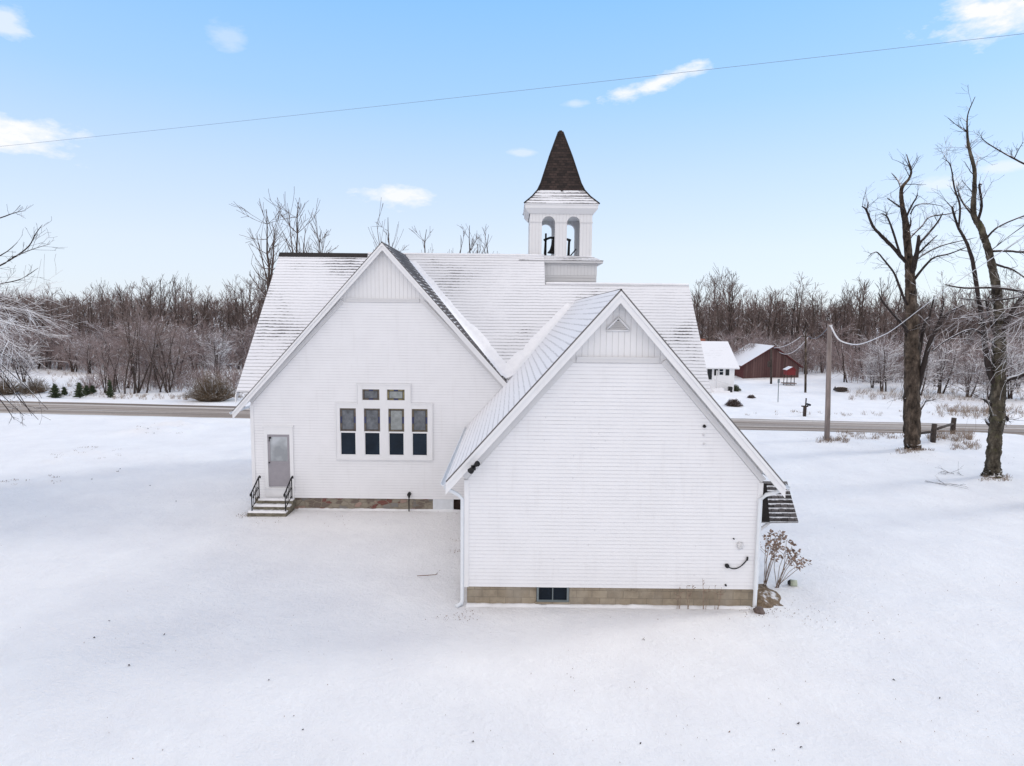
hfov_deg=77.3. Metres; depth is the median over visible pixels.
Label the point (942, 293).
woodland tree
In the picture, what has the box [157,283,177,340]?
woodland tree
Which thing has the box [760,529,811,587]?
dried shrub
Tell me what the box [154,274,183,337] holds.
woodland tree
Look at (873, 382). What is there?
woodland tree
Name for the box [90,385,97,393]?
spruce
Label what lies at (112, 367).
woodland tree
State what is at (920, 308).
service wire
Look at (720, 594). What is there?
weed
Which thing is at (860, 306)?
woodland tree
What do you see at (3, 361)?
woodland tree
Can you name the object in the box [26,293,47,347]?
woodland tree
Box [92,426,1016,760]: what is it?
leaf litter
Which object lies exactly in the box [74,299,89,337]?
woodland tree
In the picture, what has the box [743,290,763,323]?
woodland tree
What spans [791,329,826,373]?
woodland tree
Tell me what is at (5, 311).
woodland tree
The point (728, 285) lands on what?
woodland tree
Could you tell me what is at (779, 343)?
woodland tree
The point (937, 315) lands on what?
woodland tree
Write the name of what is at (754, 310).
woodland tree
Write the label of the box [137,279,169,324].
woodland tree
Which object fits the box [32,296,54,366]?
woodland tree
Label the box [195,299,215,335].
woodland tree
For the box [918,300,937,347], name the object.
woodland tree
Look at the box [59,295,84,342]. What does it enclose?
woodland tree
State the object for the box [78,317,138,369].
woodland tree
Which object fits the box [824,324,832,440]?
utility pole
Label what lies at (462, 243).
bare tree
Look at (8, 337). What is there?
woodland tree
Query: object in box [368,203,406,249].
bare tree
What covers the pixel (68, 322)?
woodland tree
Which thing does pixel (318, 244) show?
bare tree
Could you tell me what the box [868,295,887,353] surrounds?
woodland tree
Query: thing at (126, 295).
woodland tree
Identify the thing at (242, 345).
woodland tree
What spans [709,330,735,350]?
woodland tree
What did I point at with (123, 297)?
woodland tree
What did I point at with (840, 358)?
woodland tree
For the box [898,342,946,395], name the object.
woodland tree
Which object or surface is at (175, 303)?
woodland tree
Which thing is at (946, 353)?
woodland tree
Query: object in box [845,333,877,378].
woodland tree
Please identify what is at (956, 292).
woodland tree
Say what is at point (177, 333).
woodland tree
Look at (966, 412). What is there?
dry grass
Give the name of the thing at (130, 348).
woodland tree
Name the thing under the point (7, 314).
woodland tree
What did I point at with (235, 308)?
woodland tree
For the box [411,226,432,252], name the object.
bare tree
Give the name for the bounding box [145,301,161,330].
woodland tree
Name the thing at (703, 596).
weed
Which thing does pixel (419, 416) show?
window
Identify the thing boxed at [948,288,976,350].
woodland tree
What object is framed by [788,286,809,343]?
woodland tree
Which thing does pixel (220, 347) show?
woodland tree
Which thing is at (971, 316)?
woodland tree
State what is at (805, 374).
utility pole
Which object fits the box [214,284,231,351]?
woodland tree
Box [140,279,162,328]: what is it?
woodland tree
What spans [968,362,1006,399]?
woodland tree
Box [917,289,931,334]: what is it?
woodland tree
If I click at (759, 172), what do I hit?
sky
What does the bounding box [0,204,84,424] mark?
bare tree
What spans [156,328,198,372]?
woodland tree
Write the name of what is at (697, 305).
woodland tree
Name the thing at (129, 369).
woodland tree
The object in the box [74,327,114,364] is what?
woodland tree
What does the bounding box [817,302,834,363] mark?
woodland tree
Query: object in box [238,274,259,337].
woodland tree
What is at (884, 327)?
woodland tree
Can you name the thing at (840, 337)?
woodland tree
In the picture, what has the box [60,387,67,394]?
spruce
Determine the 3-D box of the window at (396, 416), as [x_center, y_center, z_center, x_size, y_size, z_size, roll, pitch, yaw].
[-4.510,1.924,24.999,0.616,1.854,0.048,1,6,0]
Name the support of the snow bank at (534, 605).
on the ground at (346, 637)
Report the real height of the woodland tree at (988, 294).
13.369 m
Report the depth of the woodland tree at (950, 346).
85.09 m
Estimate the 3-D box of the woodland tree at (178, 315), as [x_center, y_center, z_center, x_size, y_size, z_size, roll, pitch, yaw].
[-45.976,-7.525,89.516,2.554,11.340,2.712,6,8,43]
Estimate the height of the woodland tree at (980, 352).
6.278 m
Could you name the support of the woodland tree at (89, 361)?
on the ground at (346, 637)
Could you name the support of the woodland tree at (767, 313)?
on the ground at (346, 637)
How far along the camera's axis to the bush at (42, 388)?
59.62 m
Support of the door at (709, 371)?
in the house
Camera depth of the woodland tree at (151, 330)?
82.82 m
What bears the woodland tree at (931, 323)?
on the ground at (346, 637)
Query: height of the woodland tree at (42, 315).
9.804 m
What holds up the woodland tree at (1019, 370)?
on the ground at (346, 637)
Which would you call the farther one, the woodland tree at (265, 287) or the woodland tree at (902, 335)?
the woodland tree at (265, 287)
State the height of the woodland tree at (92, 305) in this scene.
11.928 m
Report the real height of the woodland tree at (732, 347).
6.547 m
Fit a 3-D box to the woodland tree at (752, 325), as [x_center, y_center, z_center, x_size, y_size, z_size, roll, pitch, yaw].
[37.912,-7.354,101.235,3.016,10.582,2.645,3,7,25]
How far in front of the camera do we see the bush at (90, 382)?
65.31 m
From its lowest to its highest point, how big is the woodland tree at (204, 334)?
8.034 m
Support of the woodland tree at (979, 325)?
on the ground at (346, 637)
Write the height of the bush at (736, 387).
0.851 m
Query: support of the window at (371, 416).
in the church
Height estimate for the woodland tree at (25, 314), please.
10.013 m
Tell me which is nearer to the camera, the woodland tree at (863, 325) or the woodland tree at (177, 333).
the woodland tree at (177, 333)
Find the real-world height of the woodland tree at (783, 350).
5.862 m
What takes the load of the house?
on the ground at (346, 637)
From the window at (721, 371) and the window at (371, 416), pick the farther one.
the window at (721, 371)
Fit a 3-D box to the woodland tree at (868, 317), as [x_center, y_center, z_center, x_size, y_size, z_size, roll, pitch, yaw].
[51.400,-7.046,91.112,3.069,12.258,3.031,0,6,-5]
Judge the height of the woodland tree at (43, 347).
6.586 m
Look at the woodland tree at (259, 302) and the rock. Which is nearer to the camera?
the rock
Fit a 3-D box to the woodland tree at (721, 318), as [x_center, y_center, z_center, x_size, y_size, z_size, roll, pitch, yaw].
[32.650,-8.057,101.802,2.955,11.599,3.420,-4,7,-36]
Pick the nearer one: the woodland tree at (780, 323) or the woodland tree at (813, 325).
the woodland tree at (813, 325)
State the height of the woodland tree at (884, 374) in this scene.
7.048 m
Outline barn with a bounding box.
[733,343,802,378]
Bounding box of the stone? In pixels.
[753,606,764,614]
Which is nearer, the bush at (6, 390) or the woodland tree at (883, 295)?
the bush at (6, 390)
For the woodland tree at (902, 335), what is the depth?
88.91 m
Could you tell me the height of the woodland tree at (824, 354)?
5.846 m
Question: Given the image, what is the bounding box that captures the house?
[700,339,739,392]
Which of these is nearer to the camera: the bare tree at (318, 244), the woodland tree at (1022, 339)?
the bare tree at (318, 244)
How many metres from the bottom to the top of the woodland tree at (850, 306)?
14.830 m
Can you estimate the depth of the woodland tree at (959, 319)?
90.11 m
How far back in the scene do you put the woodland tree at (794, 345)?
93.55 m
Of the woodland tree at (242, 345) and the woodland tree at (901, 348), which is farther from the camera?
the woodland tree at (242, 345)
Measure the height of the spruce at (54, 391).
1.503 m
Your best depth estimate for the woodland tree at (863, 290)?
103.85 m
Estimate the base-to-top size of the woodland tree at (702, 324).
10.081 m
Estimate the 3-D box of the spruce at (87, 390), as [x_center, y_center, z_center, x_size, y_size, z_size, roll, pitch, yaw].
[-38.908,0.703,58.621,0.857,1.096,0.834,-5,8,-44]
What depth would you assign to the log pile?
68.56 m
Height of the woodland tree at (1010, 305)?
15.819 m
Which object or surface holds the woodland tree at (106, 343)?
on the ground at (346, 637)
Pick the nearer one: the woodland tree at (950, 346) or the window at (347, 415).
the window at (347, 415)
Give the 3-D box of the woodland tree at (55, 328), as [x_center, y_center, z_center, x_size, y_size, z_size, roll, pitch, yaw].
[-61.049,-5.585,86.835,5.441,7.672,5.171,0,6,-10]
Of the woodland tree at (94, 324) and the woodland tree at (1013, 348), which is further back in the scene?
the woodland tree at (94, 324)
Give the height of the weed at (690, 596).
0.752 m
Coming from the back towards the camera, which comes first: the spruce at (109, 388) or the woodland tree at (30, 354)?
the woodland tree at (30, 354)
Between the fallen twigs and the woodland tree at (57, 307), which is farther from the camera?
the woodland tree at (57, 307)
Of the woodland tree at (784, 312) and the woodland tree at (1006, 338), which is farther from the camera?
the woodland tree at (784, 312)
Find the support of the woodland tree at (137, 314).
on the ground at (346, 637)
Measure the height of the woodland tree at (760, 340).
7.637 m
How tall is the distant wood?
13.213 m
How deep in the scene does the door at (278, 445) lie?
25.11 m
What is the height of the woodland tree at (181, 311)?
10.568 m
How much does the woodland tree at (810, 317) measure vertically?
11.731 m
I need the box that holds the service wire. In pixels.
[830,236,1023,344]
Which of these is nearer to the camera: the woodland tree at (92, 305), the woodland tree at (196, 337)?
the woodland tree at (196, 337)
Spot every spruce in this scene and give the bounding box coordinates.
[46,383,63,397]
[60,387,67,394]
[74,382,85,397]
[82,385,91,395]
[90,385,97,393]
[105,380,114,397]
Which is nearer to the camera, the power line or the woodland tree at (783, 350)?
the power line
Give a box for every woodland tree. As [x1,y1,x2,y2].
[0,286,21,350]
[0,289,11,349]
[0,317,35,353]
[0,321,44,369]
[0,323,18,355]
[0,330,44,367]
[0,341,18,375]
[1,289,20,331]
[1,322,57,368]
[1,335,49,381]
[3,324,48,364]
[5,292,34,335]
[7,306,23,346]
[16,299,31,346]
[17,322,70,368]
[19,296,36,333]
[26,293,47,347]
[30,294,57,340]
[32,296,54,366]
[32,313,82,369]
[32,317,43,365]
[37,298,51,342]
[37,314,78,359]
[38,284,62,358]
[44,327,100,371]
[46,300,77,366]
[51,298,67,338]
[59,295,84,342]
[61,302,88,343]
[61,317,77,367]
[66,331,107,373]
[70,299,83,345]
[72,313,85,346]
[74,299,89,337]
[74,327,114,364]
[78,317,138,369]
[80,291,102,347]
[82,327,125,371]
[83,286,108,364]
[84,334,134,392]
[85,287,106,336]
[85,310,102,362]
[91,281,110,338]
[91,292,123,357]
[92,296,117,363]
[96,325,157,387]
[100,321,157,368]
[103,288,133,339]
[104,305,130,361]
[105,291,184,393]
[107,281,134,347]
[110,318,145,370]
[113,283,132,349]
[113,315,151,370]
[113,315,197,392]
[118,281,144,334]
[118,292,131,345]
[121,311,171,381]
[123,317,188,385]
[126,295,146,339]
[126,315,165,364]
[127,302,149,339]
[128,277,155,328]
[131,295,148,326]
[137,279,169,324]
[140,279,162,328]
[140,287,158,331]
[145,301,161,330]
[150,321,201,366]
[152,295,171,351]
[153,330,218,382]
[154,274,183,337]
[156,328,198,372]
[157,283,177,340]
[163,321,223,369]
[167,288,189,330]
[169,274,191,339]
[173,284,202,364]
[173,289,192,363]
[174,296,194,330]
[176,325,203,370]
[178,315,230,365]
[188,294,207,363]
[194,298,210,336]
[194,326,242,377]
[195,293,217,336]
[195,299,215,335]
[195,303,214,350]
[199,296,225,338]
[199,328,239,368]
[201,285,224,341]
[210,293,227,368]
[211,328,240,368]
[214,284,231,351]
[215,305,226,360]
[219,280,252,366]
[220,299,241,363]
[222,324,254,352]
[225,307,237,365]
[226,286,245,350]
[227,274,250,361]
[227,323,255,369]
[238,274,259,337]
[238,289,255,354]
[246,300,261,346]
[249,269,267,309]
[253,283,264,316]
[254,281,266,315]
[691,289,711,334]
[692,275,719,331]
[692,295,704,330]
[698,308,706,338]
[700,271,730,338]
[700,292,727,340]
[709,264,746,338]
[709,290,729,340]
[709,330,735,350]
[711,279,741,339]
[712,275,740,344]
[712,289,730,336]
[712,298,727,340]
[713,330,743,352]
[731,330,764,354]
[732,285,755,348]
[733,291,753,346]
[736,322,784,348]
[740,310,751,344]
[741,290,769,342]
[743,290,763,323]
[744,302,760,339]
[744,308,759,340]
[752,287,784,343]
[756,302,771,338]
[758,334,793,348]
[761,286,795,341]
[761,297,774,339]
[763,297,788,345]
[767,298,793,339]
[768,337,803,360]
[776,294,789,346]
[777,296,796,346]
[777,327,819,364]
[782,278,803,338]
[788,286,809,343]
[789,273,813,358]
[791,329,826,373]
[792,292,821,339]
[797,306,808,348]
[801,300,821,341]
[802,282,823,369]
[805,290,831,352]
[807,334,835,372]
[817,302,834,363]
[817,316,861,381]
[822,337,847,371]
[823,294,849,324]
[832,307,846,350]
[835,290,857,361]
[836,302,850,365]
[838,281,867,368]
[840,282,869,349]
[842,300,857,360]
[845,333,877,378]
[848,278,874,350]
[848,279,868,363]
[852,304,870,347]
[853,330,903,391]
[853,332,903,382]
[857,351,883,387]
[863,290,883,352]
[866,291,894,351]
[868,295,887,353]
[871,302,903,363]
[875,273,896,346]
[875,308,900,351]
[881,329,904,372]
[883,293,903,336]
[887,298,904,342]
[887,343,903,376]
[890,282,904,348]
[890,336,937,363]
[894,313,905,359]
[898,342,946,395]
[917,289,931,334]
[917,296,940,348]
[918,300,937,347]
[920,302,940,356]
[921,319,979,393]
[921,333,972,385]
[924,290,953,358]
[929,304,947,342]
[933,271,951,351]
[935,334,964,362]
[936,306,954,374]
[937,285,969,351]
[942,292,966,353]
[942,296,975,348]
[944,348,989,396]
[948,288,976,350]
[950,306,968,353]
[951,337,987,382]
[958,306,974,345]
[960,298,976,333]
[963,282,993,361]
[965,289,993,357]
[965,299,990,348]
[967,342,991,383]
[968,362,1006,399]
[978,329,1023,398]
[979,331,1019,354]
[982,336,1023,386]
[984,286,1015,340]
[987,335,1023,363]
[1003,283,1023,331]
[1004,275,1020,348]
[1005,295,1023,339]
[1007,302,1014,350]
[1009,351,1023,393]
[1011,307,1023,349]
[1012,302,1023,350]
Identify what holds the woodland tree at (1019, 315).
on the ground at (346, 637)
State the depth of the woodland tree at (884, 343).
75.40 m
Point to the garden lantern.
(790, 582)
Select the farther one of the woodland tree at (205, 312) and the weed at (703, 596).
the woodland tree at (205, 312)
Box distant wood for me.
[0,285,1023,366]
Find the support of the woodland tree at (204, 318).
on the ground at (346, 637)
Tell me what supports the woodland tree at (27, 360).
on the ground at (346, 637)
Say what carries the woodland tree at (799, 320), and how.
on the ground at (346, 637)
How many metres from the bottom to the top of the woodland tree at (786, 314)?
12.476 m
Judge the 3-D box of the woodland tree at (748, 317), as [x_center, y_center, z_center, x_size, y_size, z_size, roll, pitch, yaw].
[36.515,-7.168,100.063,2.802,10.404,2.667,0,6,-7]
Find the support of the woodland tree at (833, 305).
on the ground at (346, 637)
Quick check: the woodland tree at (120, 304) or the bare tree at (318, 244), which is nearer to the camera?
the bare tree at (318, 244)
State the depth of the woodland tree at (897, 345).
79.13 m
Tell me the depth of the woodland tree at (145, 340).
66.83 m
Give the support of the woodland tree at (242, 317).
on the ground at (346, 637)
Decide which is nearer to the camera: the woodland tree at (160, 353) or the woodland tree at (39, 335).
the woodland tree at (160, 353)
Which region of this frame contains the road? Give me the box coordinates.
[0,401,1023,434]
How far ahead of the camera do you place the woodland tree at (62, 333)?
83.69 m
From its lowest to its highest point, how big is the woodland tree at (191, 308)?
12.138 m
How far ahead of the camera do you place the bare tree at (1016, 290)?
26.63 m
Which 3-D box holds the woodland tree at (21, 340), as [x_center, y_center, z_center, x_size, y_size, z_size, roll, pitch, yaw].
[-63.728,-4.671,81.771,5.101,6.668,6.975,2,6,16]
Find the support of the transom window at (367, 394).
in the church
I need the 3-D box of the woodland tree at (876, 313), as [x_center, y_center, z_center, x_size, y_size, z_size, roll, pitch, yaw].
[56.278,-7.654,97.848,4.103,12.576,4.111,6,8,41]
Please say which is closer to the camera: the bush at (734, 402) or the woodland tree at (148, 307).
the bush at (734, 402)
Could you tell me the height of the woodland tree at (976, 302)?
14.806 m
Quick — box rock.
[757,584,782,607]
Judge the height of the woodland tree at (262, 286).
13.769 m
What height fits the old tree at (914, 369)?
18.016 m
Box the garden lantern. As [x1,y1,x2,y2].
[787,579,796,585]
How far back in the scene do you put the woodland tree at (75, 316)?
102.12 m
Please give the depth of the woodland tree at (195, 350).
82.44 m
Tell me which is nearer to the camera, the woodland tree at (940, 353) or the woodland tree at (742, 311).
the woodland tree at (940, 353)
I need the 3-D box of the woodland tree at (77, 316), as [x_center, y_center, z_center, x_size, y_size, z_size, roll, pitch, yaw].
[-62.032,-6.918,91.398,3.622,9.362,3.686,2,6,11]
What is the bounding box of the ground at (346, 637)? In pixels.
[0,315,1023,765]
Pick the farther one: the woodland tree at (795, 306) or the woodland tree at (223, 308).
the woodland tree at (795, 306)
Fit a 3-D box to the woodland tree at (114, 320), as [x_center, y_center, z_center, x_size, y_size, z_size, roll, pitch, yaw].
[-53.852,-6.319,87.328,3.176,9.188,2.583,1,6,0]
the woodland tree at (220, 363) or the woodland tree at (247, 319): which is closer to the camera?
the woodland tree at (220, 363)
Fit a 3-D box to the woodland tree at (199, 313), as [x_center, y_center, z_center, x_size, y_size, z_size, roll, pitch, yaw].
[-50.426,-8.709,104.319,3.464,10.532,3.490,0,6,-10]
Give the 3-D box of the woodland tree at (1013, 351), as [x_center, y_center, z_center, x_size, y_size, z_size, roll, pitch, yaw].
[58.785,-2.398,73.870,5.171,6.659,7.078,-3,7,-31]
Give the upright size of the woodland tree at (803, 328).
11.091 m
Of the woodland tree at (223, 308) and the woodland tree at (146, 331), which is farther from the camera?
the woodland tree at (223, 308)
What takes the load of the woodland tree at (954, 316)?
on the ground at (346, 637)
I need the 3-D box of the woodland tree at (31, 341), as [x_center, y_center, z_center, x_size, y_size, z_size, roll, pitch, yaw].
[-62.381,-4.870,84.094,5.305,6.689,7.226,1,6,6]
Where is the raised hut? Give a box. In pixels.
[781,366,796,385]
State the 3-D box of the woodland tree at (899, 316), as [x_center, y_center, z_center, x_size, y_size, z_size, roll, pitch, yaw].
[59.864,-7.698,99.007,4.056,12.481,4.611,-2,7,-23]
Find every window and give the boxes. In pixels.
[340,408,355,454]
[362,389,379,399]
[364,408,379,455]
[387,390,404,399]
[389,409,403,455]
[412,409,427,455]
[535,587,569,603]
[718,369,723,375]
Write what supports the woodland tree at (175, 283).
on the ground at (346, 637)
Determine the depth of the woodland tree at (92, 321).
89.12 m
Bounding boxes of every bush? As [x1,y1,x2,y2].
[0,370,25,394]
[15,377,50,393]
[73,365,104,387]
[180,369,243,401]
[724,399,743,406]
[734,384,740,390]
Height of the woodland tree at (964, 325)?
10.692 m
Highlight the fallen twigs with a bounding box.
[925,475,967,487]
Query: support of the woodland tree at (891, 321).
on the ground at (346, 637)
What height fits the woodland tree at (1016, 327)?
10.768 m
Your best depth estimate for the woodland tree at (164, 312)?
88.05 m
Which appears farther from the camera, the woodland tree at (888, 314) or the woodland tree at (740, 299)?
the woodland tree at (888, 314)
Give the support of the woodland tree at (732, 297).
on the ground at (346, 637)
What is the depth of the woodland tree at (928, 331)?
90.18 m
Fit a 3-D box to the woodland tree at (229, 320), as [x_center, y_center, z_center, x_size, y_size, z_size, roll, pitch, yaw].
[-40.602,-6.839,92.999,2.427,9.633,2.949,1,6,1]
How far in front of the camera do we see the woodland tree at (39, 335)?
88.34 m
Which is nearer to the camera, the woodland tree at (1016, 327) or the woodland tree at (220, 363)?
the woodland tree at (220, 363)
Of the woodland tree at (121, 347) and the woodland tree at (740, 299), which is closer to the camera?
the woodland tree at (121, 347)
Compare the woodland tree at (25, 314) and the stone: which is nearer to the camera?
the stone
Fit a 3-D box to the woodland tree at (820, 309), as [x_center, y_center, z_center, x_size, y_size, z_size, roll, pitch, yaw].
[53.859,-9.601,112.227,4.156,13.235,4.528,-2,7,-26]
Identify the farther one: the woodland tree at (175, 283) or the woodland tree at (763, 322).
the woodland tree at (763, 322)
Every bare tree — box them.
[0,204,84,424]
[231,199,295,305]
[266,189,319,254]
[305,211,338,252]
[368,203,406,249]
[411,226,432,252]
[449,230,474,252]
[458,224,487,252]
[478,226,488,253]
[902,130,1023,430]
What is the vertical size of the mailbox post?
1.800 m
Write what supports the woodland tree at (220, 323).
on the ground at (346, 637)
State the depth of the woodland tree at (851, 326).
102.01 m
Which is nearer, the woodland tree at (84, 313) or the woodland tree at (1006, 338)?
the woodland tree at (1006, 338)
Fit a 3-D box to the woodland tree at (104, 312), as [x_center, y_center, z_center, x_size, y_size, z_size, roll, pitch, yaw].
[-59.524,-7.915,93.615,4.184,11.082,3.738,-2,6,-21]
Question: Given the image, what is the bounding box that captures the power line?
[0,33,1023,146]
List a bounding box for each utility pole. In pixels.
[767,349,771,383]
[800,333,809,392]
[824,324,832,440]
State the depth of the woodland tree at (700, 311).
106.90 m
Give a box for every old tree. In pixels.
[854,149,978,449]
[913,84,1023,478]
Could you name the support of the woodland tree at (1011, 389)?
on the ground at (346, 637)
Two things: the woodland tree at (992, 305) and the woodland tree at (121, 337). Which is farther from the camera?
the woodland tree at (992, 305)
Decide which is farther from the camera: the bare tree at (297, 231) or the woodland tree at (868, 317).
the woodland tree at (868, 317)
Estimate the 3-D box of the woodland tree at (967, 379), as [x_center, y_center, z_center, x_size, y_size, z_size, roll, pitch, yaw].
[46.486,-1.313,64.899,4.544,6.127,5.858,1,6,-1]
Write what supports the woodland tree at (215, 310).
on the ground at (346, 637)
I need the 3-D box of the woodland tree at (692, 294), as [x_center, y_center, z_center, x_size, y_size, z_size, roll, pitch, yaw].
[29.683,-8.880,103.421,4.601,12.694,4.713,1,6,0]
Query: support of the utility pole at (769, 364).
on the ground at (346, 637)
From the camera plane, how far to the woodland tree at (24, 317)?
85.81 m
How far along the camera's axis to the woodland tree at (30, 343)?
84.56 m
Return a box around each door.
[267,434,290,486]
[707,369,711,378]
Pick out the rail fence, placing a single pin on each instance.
(935, 428)
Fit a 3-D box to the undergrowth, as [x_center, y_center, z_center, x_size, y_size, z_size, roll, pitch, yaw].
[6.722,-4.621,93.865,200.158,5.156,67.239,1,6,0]
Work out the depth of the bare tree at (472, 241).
80.77 m
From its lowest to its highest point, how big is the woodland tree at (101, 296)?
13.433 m
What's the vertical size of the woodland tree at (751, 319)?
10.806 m
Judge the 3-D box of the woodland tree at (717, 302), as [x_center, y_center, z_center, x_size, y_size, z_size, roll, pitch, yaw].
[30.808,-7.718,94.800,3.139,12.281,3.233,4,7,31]
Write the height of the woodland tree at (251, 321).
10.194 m
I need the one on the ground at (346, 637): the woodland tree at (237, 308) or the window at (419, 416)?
the woodland tree at (237, 308)
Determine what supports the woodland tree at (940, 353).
on the ground at (346, 637)
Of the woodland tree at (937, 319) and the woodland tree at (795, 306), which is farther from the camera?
the woodland tree at (795, 306)
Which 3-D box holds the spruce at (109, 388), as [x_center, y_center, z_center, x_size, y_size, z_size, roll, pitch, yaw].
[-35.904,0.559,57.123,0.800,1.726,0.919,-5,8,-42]
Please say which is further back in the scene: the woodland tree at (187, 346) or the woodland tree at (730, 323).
the woodland tree at (730, 323)
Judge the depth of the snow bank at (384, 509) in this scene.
25.29 m
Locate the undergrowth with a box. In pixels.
[0,331,1022,391]
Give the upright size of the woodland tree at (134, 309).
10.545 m
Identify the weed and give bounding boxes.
[687,585,695,608]
[702,579,710,608]
[713,585,722,608]
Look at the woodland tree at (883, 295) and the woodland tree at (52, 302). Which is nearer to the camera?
the woodland tree at (52, 302)
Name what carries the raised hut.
on the ground at (346, 637)
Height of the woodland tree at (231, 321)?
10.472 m
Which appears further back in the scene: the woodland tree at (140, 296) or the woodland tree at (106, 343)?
the woodland tree at (140, 296)
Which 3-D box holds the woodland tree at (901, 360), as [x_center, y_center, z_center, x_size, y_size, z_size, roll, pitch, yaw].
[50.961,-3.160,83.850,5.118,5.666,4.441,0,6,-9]
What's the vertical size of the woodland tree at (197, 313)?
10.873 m
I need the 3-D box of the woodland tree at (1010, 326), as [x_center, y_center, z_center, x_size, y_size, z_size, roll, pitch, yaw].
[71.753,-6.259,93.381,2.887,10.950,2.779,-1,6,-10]
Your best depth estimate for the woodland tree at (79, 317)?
89.53 m
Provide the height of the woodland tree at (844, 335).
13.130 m
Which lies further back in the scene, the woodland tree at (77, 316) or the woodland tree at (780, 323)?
the woodland tree at (780, 323)
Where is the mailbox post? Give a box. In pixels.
[801,398,810,416]
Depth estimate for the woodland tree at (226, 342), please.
89.15 m
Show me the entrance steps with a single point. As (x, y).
(271, 507)
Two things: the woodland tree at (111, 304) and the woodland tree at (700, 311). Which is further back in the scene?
the woodland tree at (700, 311)
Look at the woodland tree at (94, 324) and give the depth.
89.60 m
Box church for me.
[229,130,797,607]
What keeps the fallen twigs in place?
on the ground at (346, 637)
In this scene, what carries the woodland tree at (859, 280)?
on the ground at (346, 637)
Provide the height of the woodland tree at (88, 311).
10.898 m
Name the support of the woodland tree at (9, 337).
on the ground at (346, 637)
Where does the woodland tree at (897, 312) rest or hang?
on the ground at (346, 637)
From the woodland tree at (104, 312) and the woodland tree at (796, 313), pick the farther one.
the woodland tree at (796, 313)
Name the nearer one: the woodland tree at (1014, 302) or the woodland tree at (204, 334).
the woodland tree at (204, 334)
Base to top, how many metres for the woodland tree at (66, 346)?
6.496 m
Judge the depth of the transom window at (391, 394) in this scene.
24.84 m
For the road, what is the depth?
48.36 m
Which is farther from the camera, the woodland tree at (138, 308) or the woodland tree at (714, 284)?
the woodland tree at (714, 284)
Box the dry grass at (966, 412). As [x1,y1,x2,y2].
[0,366,1023,517]
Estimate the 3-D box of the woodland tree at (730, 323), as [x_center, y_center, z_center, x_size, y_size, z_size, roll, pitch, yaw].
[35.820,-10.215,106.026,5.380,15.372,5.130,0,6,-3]
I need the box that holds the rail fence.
[921,417,956,442]
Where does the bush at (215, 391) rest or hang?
on the ground at (346, 637)
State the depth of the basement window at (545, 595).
17.14 m
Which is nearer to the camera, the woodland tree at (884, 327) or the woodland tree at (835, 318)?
the woodland tree at (884, 327)
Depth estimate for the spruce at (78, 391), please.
56.82 m
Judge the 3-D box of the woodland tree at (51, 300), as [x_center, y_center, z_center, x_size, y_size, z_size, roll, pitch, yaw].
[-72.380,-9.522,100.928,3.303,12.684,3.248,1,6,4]
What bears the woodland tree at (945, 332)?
on the ground at (346, 637)
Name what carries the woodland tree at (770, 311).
on the ground at (346, 637)
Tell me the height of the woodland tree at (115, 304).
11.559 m
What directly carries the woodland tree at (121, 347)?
on the ground at (346, 637)
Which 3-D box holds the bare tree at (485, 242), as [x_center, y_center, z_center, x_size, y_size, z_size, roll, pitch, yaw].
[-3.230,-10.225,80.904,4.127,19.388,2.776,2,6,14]
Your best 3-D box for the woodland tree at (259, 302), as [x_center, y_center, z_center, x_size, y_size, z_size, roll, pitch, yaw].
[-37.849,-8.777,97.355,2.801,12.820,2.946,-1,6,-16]
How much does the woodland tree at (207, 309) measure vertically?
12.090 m
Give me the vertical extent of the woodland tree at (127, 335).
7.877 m
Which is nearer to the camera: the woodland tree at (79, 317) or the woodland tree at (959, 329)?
the woodland tree at (79, 317)
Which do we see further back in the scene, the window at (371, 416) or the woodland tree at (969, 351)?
the woodland tree at (969, 351)
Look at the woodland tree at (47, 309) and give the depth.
96.57 m
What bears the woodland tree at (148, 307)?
on the ground at (346, 637)
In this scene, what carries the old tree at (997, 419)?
on the ground at (346, 637)
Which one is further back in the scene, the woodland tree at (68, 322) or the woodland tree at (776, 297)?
the woodland tree at (776, 297)
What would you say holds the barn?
on the ground at (346, 637)
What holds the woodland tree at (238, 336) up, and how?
on the ground at (346, 637)
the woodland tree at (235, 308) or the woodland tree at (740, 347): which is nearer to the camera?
the woodland tree at (740, 347)
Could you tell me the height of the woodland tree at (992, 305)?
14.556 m
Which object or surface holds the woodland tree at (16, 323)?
on the ground at (346, 637)
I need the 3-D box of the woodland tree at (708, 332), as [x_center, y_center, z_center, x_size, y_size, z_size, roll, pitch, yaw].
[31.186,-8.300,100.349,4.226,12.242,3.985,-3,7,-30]
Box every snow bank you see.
[298,508,459,511]
[466,603,751,608]
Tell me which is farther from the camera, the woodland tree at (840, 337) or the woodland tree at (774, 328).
the woodland tree at (840, 337)
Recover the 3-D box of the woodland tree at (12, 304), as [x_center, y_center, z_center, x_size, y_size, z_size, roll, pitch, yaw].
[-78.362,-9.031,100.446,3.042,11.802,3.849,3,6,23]
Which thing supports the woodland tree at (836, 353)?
on the ground at (346, 637)
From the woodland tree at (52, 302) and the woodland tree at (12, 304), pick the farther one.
the woodland tree at (12, 304)
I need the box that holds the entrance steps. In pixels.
[247,475,295,516]
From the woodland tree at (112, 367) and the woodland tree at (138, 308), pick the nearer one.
the woodland tree at (112, 367)
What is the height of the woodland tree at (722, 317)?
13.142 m
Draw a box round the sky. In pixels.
[0,0,1023,321]
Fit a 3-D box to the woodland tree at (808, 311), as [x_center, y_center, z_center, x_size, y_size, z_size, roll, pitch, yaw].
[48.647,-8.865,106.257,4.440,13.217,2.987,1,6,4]
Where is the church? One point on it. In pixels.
(557, 426)
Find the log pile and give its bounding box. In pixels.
[833,386,846,391]

